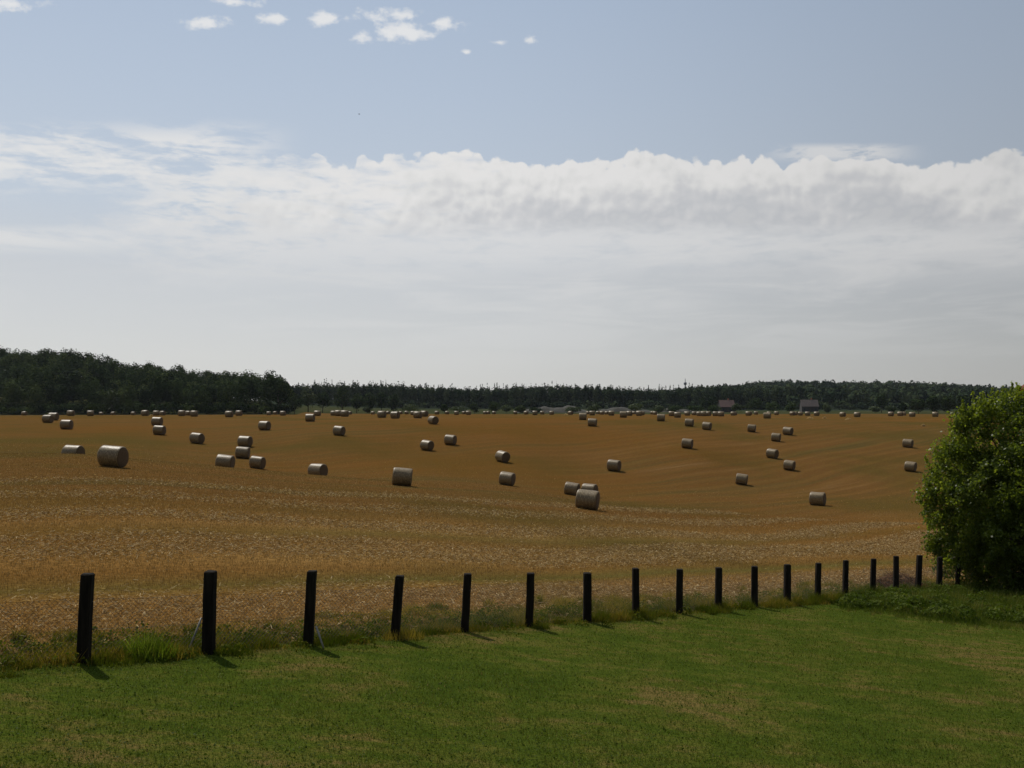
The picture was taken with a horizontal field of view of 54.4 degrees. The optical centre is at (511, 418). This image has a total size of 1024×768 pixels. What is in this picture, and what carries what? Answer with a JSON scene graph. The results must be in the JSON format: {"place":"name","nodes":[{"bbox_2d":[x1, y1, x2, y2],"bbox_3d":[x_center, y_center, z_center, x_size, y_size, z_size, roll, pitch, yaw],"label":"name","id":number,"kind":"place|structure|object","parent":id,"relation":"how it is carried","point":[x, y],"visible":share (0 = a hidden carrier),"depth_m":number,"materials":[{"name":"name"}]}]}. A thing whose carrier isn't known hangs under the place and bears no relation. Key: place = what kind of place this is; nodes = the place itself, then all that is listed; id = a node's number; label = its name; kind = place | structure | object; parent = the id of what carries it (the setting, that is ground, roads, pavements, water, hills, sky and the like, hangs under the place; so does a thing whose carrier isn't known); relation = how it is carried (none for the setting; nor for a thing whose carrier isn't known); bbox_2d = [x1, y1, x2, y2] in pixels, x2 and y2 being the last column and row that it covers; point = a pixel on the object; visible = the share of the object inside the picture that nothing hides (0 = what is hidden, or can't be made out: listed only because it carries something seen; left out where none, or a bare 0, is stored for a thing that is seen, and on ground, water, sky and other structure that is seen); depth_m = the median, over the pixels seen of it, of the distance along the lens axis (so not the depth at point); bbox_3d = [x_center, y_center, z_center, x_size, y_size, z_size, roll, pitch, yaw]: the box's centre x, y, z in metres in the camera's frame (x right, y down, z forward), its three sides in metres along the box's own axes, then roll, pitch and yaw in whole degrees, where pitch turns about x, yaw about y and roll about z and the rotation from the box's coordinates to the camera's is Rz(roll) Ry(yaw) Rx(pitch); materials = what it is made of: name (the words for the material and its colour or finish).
{"place":"outdoors","nodes":[
{"label":"outdoors","id":0,"kind":"place"},
{"bbox_2d":[0,378,1019,661],"bbox_3d":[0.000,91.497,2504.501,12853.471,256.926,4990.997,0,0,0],"label":"stubble field","id":1,"kind":"structure","parent":0,"point":[842,464],"depth_m":109.07,"materials":[{"name":"brown plant"}]},
{"bbox_2d":[8,625,34,642],"bbox_3d":[-7.654,3.358,15.536,0.433,0.302,0.340,0,0,0],"label":"grass tuft","id":2,"kind":"object","parent":1,"relation":"on","point":[19,634],"visible":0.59,"depth_m":15.50,"materials":[{"name":"green plant"}]},
{"bbox_2d":[42,415,53,422],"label":"straw bale","id":3,"kind":"object","parent":1,"relation":"on","point":[47,418],"visible":1,"depth_m":162.55},
{"bbox_2d":[60,420,73,428],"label":"straw bale","id":4,"kind":"object","parent":1,"relation":"on","point":[66,424],"visible":1,"depth_m":143.59},
{"bbox_2d":[61,445,84,453],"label":"straw bale","id":5,"kind":"object","parent":1,"relation":"on","point":[73,449],"visible":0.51,"depth_m":84.50},
{"bbox_2d":[103,388,119,411],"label":"broadleaf tree","id":6,"kind":"object","parent":1,"relation":"on","point":[110,401],"visible":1,"depth_m":422.22,"materials":[{"name":"green plant"}]},
{"bbox_2d":[97,445,128,466],"bbox_3d":[-24.843,2.369,62.031,1.420,1.311,1.421,5,1,9],"label":"straw bale","id":7,"kind":"object","parent":1,"relation":"on","point":[113,456],"visible":0.98,"depth_m":61.49},
{"bbox_2d":[0,345,295,409],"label":"hillside wood","id":8,"kind":"object","parent":1,"relation":"on","point":[53,376],"visible":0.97,"depth_m":455.20,"materials":[{"name":"green plant"}]},
{"bbox_2d":[0,400,295,413],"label":"wood edge scrub","id":9,"kind":"object","parent":1,"relation":"on","point":[139,407],"visible":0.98,"depth_m":423.75,"materials":[{"name":"green plant"}]},
{"bbox_2d":[151,417,162,424],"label":"straw bale","id":10,"kind":"object","parent":1,"relation":"on","point":[156,420],"visible":0.98,"depth_m":157.45},
{"bbox_2d":[153,425,165,434],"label":"straw bale","id":11,"kind":"object","parent":1,"relation":"on","point":[159,430],"visible":1,"depth_m":137.66},
{"bbox_2d":[189,432,204,443],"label":"straw bale","id":12,"kind":"object","parent":1,"relation":"on","point":[199,438],"visible":1,"depth_m":130.16},
{"bbox_2d":[215,454,234,467],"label":"straw bale","id":13,"kind":"object","parent":1,"relation":"on","point":[222,460],"visible":0.8,"depth_m":93.35},
{"bbox_2d":[235,446,249,457],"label":"straw bale","id":14,"kind":"object","parent":1,"relation":"on","point":[242,452],"visible":1,"depth_m":116.38},
{"bbox_2d":[237,436,252,446],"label":"straw bale","id":15,"kind":"object","parent":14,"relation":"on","point":[245,441],"visible":1,"depth_m":128.25},
{"bbox_2d":[249,456,265,468],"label":"straw bale","id":16,"kind":"object","parent":1,"relation":"on","point":[257,462],"visible":0.99,"depth_m":105.94},
{"bbox_2d":[258,421,270,429],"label":"straw bale","id":17,"kind":"object","parent":1,"relation":"on","point":[264,425],"visible":1,"depth_m":147.80},
{"bbox_2d":[261,620,280,629],"bbox_3d":[-4.452,3.789,18.385,0.338,0.250,0.311,0,0,-33],"label":"grass tuft","id":18,"kind":"object","parent":1,"relation":"on","point":[267,625],"visible":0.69,"depth_m":18.35,"materials":[{"name":"green plant"}]},
{"bbox_2d":[265,376,289,413],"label":"broadleaf tree","id":19,"kind":"object","parent":1,"relation":"on","point":[278,388],"visible":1,"depth_m":423.03,"materials":[{"name":"green plant"}]},
{"bbox_2d":[286,394,304,413],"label":"broadleaf tree","id":20,"kind":"object","parent":1,"relation":"on","point":[294,404],"visible":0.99,"depth_m":424.69,"materials":[{"name":"green plant"}]},
{"bbox_2d":[301,385,317,411],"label":"broadleaf tree","id":21,"kind":"object","parent":1,"relation":"on","point":[309,397],"visible":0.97,"depth_m":498.89,"materials":[{"name":"green plant"}]},
{"bbox_2d":[305,414,314,420],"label":"straw bale","id":22,"kind":"object","parent":1,"relation":"on","point":[309,417],"visible":1,"depth_m":172.29},
{"bbox_2d":[308,464,327,475],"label":"straw bale","id":23,"kind":"object","parent":1,"relation":"on","point":[318,469],"visible":0.79,"depth_m":99.49},
{"bbox_2d":[316,392,330,412],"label":"broadleaf tree","id":24,"kind":"object","parent":1,"relation":"on","point":[323,398],"visible":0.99,"depth_m":508.87,"materials":[{"name":"green plant"}]},
{"bbox_2d":[333,426,345,434],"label":"straw bale","id":25,"kind":"object","parent":1,"relation":"on","point":[339,430],"visible":1,"depth_m":139.77},
{"bbox_2d":[334,384,349,409],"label":"broadleaf tree","id":26,"kind":"object","parent":1,"relation":"on","point":[341,404],"visible":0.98,"depth_m":499.36,"materials":[{"name":"green plant"}]},
{"bbox_2d":[341,410,348,416],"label":"straw bale","id":27,"kind":"object","parent":1,"relation":"on","point":[344,413],"visible":1,"depth_m":208.93},
{"bbox_2d":[350,393,364,412],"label":"broadleaf tree","id":28,"kind":"object","parent":1,"relation":"on","point":[357,400],"visible":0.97,"depth_m":519.00,"materials":[{"name":"green plant"}]},
{"bbox_2d":[363,392,375,412],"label":"broadleaf tree","id":29,"kind":"object","parent":1,"relation":"on","point":[370,401],"visible":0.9,"depth_m":508.94,"materials":[{"name":"green plant"}]},
{"bbox_2d":[375,392,387,410],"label":"broadleaf tree","id":30,"kind":"object","parent":1,"relation":"on","point":[381,398],"visible":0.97,"depth_m":529.07,"materials":[{"name":"green plant"}]},
{"bbox_2d":[377,411,386,417],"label":"straw bale","id":31,"kind":"object","parent":1,"relation":"on","point":[381,414],"visible":1,"depth_m":193.96},
{"bbox_2d":[386,393,398,411],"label":"broadleaf tree","id":32,"kind":"object","parent":1,"relation":"on","point":[393,402],"visible":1,"depth_m":519.75,"materials":[{"name":"green plant"}]},
{"bbox_2d":[390,412,399,418],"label":"straw bale","id":33,"kind":"object","parent":1,"relation":"on","point":[394,415],"visible":1,"depth_m":187.39},
{"bbox_2d":[392,467,412,485],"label":"straw bale","id":34,"kind":"object","parent":1,"relation":"on","point":[401,476],"visible":1,"depth_m":77.48},
{"bbox_2d":[398,404,419,410],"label":"pale bush","id":35,"kind":"object","parent":1,"relation":"on","point":[409,407],"visible":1,"depth_m":508.30,"materials":[{"name":"green plant"}]},
{"bbox_2d":[413,411,421,417],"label":"straw bale","id":36,"kind":"object","parent":1,"relation":"on","point":[417,414],"visible":1,"depth_m":189.46},
{"bbox_2d":[420,440,433,450],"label":"straw bale","id":37,"kind":"object","parent":1,"relation":"on","point":[426,445],"visible":1,"depth_m":132.36},
{"bbox_2d":[428,416,438,423],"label":"straw bale","id":38,"kind":"object","parent":1,"relation":"on","point":[433,419],"visible":1,"depth_m":165.12},
{"bbox_2d":[444,435,456,444],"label":"straw bale","id":39,"kind":"object","parent":1,"relation":"on","point":[450,439],"visible":1,"depth_m":138.10},
{"bbox_2d":[449,406,467,411],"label":"pale bush","id":40,"kind":"object","parent":1,"relation":"on","point":[459,408],"visible":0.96,"depth_m":518.04,"materials":[{"name":"green plant"}]},
{"bbox_2d":[468,402,479,413],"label":"round bush","id":41,"kind":"object","parent":1,"relation":"on","point":[474,407],"visible":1,"depth_m":503.89,"materials":[{"name":"green plant"}]},
{"bbox_2d":[488,401,499,411],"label":"round bush","id":42,"kind":"object","parent":1,"relation":"on","point":[494,407],"visible":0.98,"depth_m":504.14,"materials":[{"name":"green plant"}]},
{"bbox_2d":[495,450,509,461],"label":"straw bale","id":43,"kind":"object","parent":1,"relation":"on","point":[502,456],"visible":1,"depth_m":125.12},
{"bbox_2d":[293,378,720,406],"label":"spiky conifer tops","id":44,"kind":"object","parent":1,"relation":"on","point":[411,387],"visible":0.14,"depth_m":812.39,"materials":[{"name":"green plant"}]},
{"bbox_2d":[501,404,512,411],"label":"pale bush","id":45,"kind":"object","parent":1,"relation":"on","point":[506,407],"visible":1,"depth_m":518.39,"materials":[{"name":"green plant"}]},
{"bbox_2d":[499,471,515,485],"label":"straw bale","id":46,"kind":"object","parent":1,"relation":"on","point":[507,478],"visible":1,"depth_m":102.33},
{"bbox_2d":[0,473,1017,663],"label":"loose straw","id":47,"kind":"object","parent":1,"relation":"on","point":[810,549],"visible":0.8,"depth_m":36.93,"materials":[{"name":"beige plant"}]},
{"bbox_2d":[514,405,525,413],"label":"round bush","id":48,"kind":"object","parent":1,"relation":"on","point":[519,409],"visible":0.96,"depth_m":498.11,"materials":[{"name":"green plant"}]},
{"bbox_2d":[294,395,768,409],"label":"wood edge scrub","id":49,"kind":"object","parent":1,"relation":"on","point":[512,403],"visible":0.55,"depth_m":762.04,"materials":[{"name":"green plant"}]},
{"bbox_2d":[517,406,549,412],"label":"earth mound","id":50,"kind":"object","parent":1,"relation":"on","point":[544,408],"visible":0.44,"depth_m":556.84,"materials":[{"name":"grey soil"}]},
{"bbox_2d":[290,381,778,405],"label":"conifer wood","id":51,"kind":"object","parent":1,"relation":"on","point":[551,395],"visible":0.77,"depth_m":777.18,"materials":[{"name":"green plant"}]},
{"bbox_2d":[544,405,586,412],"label":"earth mound","id":52,"kind":"object","parent":1,"relation":"on","point":[559,410],"visible":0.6,"depth_m":555.19,"materials":[{"name":"grey soil"}]},
{"bbox_2d":[564,482,579,495],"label":"straw bale","id":53,"kind":"object","parent":1,"relation":"on","point":[571,488],"visible":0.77,"depth_m":103.63},
{"bbox_2d":[566,406,580,413],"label":"pale bush","id":54,"kind":"object","parent":1,"relation":"on","point":[573,409],"visible":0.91,"depth_m":508.63,"materials":[{"name":"green plant"}]},
{"bbox_2d":[579,413,586,419],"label":"straw bale","id":55,"kind":"object","parent":1,"relation":"on","point":[582,416],"visible":1,"depth_m":195.13},
{"bbox_2d":[575,489,599,509],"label":"straw bale","id":56,"kind":"object","parent":1,"relation":"on","point":[588,499],"visible":1,"depth_m":71.96},
{"bbox_2d":[581,483,597,490],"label":"straw bale","id":57,"kind":"object","parent":1,"relation":"on","point":[586,486],"visible":0.52,"depth_m":103.47},
{"bbox_2d":[588,418,596,425],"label":"straw bale","id":58,"kind":"object","parent":1,"relation":"on","point":[592,422],"visible":1,"depth_m":176.19},
{"bbox_2d":[587,404,601,411],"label":"pale bush","id":59,"kind":"object","parent":1,"relation":"on","point":[595,408],"visible":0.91,"depth_m":514.01,"materials":[{"name":"green plant"}]},
{"bbox_2d":[607,459,620,470],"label":"straw bale","id":60,"kind":"object","parent":1,"relation":"on","point":[614,465],"visible":1,"depth_m":127.77},
{"bbox_2d":[597,407,650,411],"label":"earth mound","id":61,"kind":"object","parent":1,"relation":"on","point":[616,409],"visible":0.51,"depth_m":586.44,"materials":[{"name":"grey soil"}]},
{"bbox_2d":[628,403,643,410],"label":"pale bush","id":62,"kind":"object","parent":1,"relation":"on","point":[637,406],"visible":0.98,"depth_m":507.69,"materials":[{"name":"green plant"}]},
{"bbox_2d":[653,405,664,412],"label":"pale bush","id":63,"kind":"object","parent":1,"relation":"on","point":[659,409],"visible":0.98,"depth_m":514.02,"materials":[{"name":"green plant"}]},
{"bbox_2d":[657,414,664,420],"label":"straw bale","id":64,"kind":"object","parent":1,"relation":"on","point":[660,417],"visible":1,"depth_m":194.22},
{"bbox_2d":[665,405,682,411],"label":"round bush","id":65,"kind":"object","parent":1,"relation":"on","point":[674,408],"visible":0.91,"depth_m":519.17,"materials":[{"name":"green plant"}]},
{"bbox_2d":[681,438,692,447],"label":"straw bale","id":66,"kind":"object","parent":1,"relation":"on","point":[686,443],"visible":1,"depth_m":147.29},
{"bbox_2d":[685,419,693,425],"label":"straw bale","id":67,"kind":"object","parent":1,"relation":"on","point":[689,422],"visible":1,"depth_m":180.90},
{"bbox_2d":[686,405,704,411],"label":"round bush","id":68,"kind":"object","parent":1,"relation":"on","point":[695,408],"visible":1,"depth_m":508.11,"materials":[{"name":"green plant"}]},
{"bbox_2d":[696,394,717,410],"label":"broadleaf tree","id":69,"kind":"object","parent":1,"relation":"on","point":[707,404],"visible":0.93,"depth_m":597.78,"materials":[{"name":"green plant"}]},
{"bbox_2d":[702,422,711,429],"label":"straw bale","id":70,"kind":"object","parent":1,"relation":"on","point":[706,425],"visible":1,"depth_m":176.00},
{"bbox_2d":[708,405,721,412],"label":"round bush","id":71,"kind":"object","parent":1,"relation":"on","point":[714,408],"visible":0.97,"depth_m":517.95,"materials":[{"name":"green plant"}]},
{"bbox_2d":[717,398,734,411],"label":"farmhouse","id":72,"kind":"object","parent":1,"relation":"on","point":[725,405],"visible":0.71,"depth_m":607.18,"materials":[{"name":"tile"}]},
{"bbox_2d":[730,404,741,410],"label":"pale bush","id":73,"kind":"object","parent":1,"relation":"on","point":[736,407],"visible":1,"depth_m":558.54,"materials":[{"name":"green plant"}]},
{"bbox_2d":[735,473,747,484],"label":"straw bale","id":74,"kind":"object","parent":1,"relation":"on","point":[742,479],"visible":1,"depth_m":124.90},
{"bbox_2d":[747,424,755,431],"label":"straw bale","id":75,"kind":"object","parent":1,"relation":"on","point":[751,428],"visible":1,"depth_m":177.83},
{"bbox_2d":[745,397,762,410],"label":"broadleaf tree","id":76,"kind":"object","parent":1,"relation":"on","point":[757,403],"visible":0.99,"depth_m":588.93,"materials":[{"name":"green plant"}]},
{"bbox_2d":[765,402,779,412],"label":"round bush","id":77,"kind":"object","parent":1,"relation":"on","point":[770,405],"visible":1,"depth_m":539.16,"materials":[{"name":"green plant"}]},
{"bbox_2d":[766,448,778,457],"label":"straw bale","id":78,"kind":"object","parent":1,"relation":"on","point":[772,453],"visible":1,"depth_m":147.88},
{"bbox_2d":[771,433,780,440],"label":"straw bale","id":79,"kind":"object","parent":1,"relation":"on","point":[775,436],"visible":1,"depth_m":166.94},
{"bbox_2d":[782,427,793,434],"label":"straw bale","id":80,"kind":"object","parent":1,"relation":"on","point":[788,430],"visible":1,"depth_m":176.00},
{"bbox_2d":[783,460,795,469],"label":"straw bale","id":81,"kind":"object","parent":1,"relation":"on","point":[789,464],"visible":1,"depth_m":138.57},
{"bbox_2d":[784,403,796,411],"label":"round bush","id":82,"kind":"object","parent":1,"relation":"on","point":[789,407],"visible":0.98,"depth_m":528.67,"materials":[{"name":"green plant"}]},
{"bbox_2d":[799,398,818,411],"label":"farmhouse","id":83,"kind":"object","parent":1,"relation":"on","point":[811,405],"visible":0.96,"depth_m":636.73,"materials":[{"name":"tile"}]},
{"bbox_2d":[809,492,825,505],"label":"straw bale","id":84,"kind":"object","parent":1,"relation":"on","point":[817,498],"visible":1,"depth_m":106.59},
{"bbox_2d":[823,404,830,412],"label":"pale bush","id":85,"kind":"object","parent":1,"relation":"on","point":[827,408],"visible":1,"depth_m":519.27,"materials":[{"name":"green plant"}]},
{"bbox_2d":[675,379,1023,404],"bbox_3d":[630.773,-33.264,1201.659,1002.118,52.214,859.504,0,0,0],"label":"hazy hill wood","id":86,"kind":"object","parent":1,"relation":"on","point":[853,393],"visible":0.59,"depth_m":834.21,"materials":[{"name":"green plant"}]},
{"bbox_2d":[869,406,881,412],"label":"pale bush","id":87,"kind":"object","parent":1,"relation":"on","point":[875,409],"visible":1,"depth_m":514.08,"materials":[{"name":"green plant"}]},
{"bbox_2d":[876,393,886,412],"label":"broadleaf tree","id":88,"kind":"object","parent":1,"relation":"on","point":[880,400],"visible":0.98,"depth_m":559.35,"materials":[{"name":"green plant"}]},
{"bbox_2d":[756,399,1021,409],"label":"wood edge scrub","id":89,"kind":"object","parent":1,"relation":"on","point":[842,404],"visible":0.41,"depth_m":762.75,"materials":[{"name":"green plant"}]},
{"bbox_2d":[884,405,898,411],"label":"pale bush","id":90,"kind":"object","parent":1,"relation":"on","point":[890,408],"visible":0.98,"depth_m":503.71,"materials":[{"name":"green plant"}]},
{"bbox_2d":[902,439,913,447],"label":"straw bale","id":91,"kind":"object","parent":1,"relation":"on","point":[907,442],"visible":1,"depth_m":163.32},
{"bbox_2d":[904,461,916,471],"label":"straw bale","id":92,"kind":"object","parent":1,"relation":"on","point":[910,466],"visible":1,"depth_m":140.04},
{"bbox_2d":[908,399,925,413],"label":"broadleaf tree","id":93,"kind":"object","parent":1,"relation":"on","point":[918,404],"visible":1,"depth_m":469.53,"materials":[{"name":"green plant"}]},
{"bbox_2d":[926,394,940,411],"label":"broadleaf tree","id":94,"kind":"object","parent":1,"relation":"on","point":[932,402],"visible":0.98,"depth_m":463.23,"materials":[{"name":"green plant"}]},
{"bbox_2d":[940,395,956,411],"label":"broadleaf tree","id":95,"kind":"object","parent":1,"relation":"on","point":[946,402],"visible":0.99,"depth_m":458.53,"materials":[{"name":"green plant"}]},
{"bbox_2d":[956,395,973,410],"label":"broadleaf tree","id":96,"kind":"object","parent":1,"relation":"on","point":[967,400],"visible":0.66,"depth_m":464.04,"materials":[{"name":"green plant"}]},
{"bbox_2d":[0,587,1023,767],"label":"lawn","id":97,"kind":"structure","parent":0,"point":[581,656],"depth_m":14.66,"materials":[{"name":"green plant"}]},
{"bbox_2d":[111,625,179,661],"bbox_3d":[-5.589,3.382,15.158,1.083,0.643,0.820,0,0,0],"label":"grass tuft","id":98,"kind":"object","parent":97,"relation":"on","point":[147,646],"visible":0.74,"depth_m":15.08,"materials":[{"name":"green plant"}]},
{"bbox_2d":[0,575,981,678],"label":"rough grass","id":99,"kind":"structure","parent":97,"relation":"on","point":[100,659],"depth_m":19.71,"materials":[{"name":"green plant"}]},
{"bbox_2d":[0,555,1023,665],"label":"wire fence","id":100,"kind":"object","parent":97,"relation":"on","point":[85,622],"visible":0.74,"depth_m":18.43,"materials":[{"name":"brown wood"}]},
{"bbox_2d":[865,568,930,587],"bbox_3d":[14.160,5.983,36.641,2.520,1.064,1.724,0,0,0],"label":"brushwood heap","id":101,"kind":"object","parent":97,"relation":"on","point":[886,583],"visible":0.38,"depth_m":36.44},
{"bbox_2d":[835,579,1023,630],"bbox_3d":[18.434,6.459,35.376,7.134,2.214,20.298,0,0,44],"label":"leafy ground cover","id":102,"kind":"object","parent":97,"relation":"on","point":[937,608],"visible":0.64,"depth_m":30.47,"materials":[{"name":"green plant"}]},
{"bbox_2d":[906,380,1023,593],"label":"leafy tree","id":103,"kind":"object","parent":97,"relation":"on","point":[978,537],"visible":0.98,"depth_m":37.94,"materials":[{"name":"green plant"}]},
{"bbox_2d":[0,0,1023,399],"label":"sky","id":104,"kind":"structure","parent":0,"point":[638,194],"materials":[{"name":"blue"}]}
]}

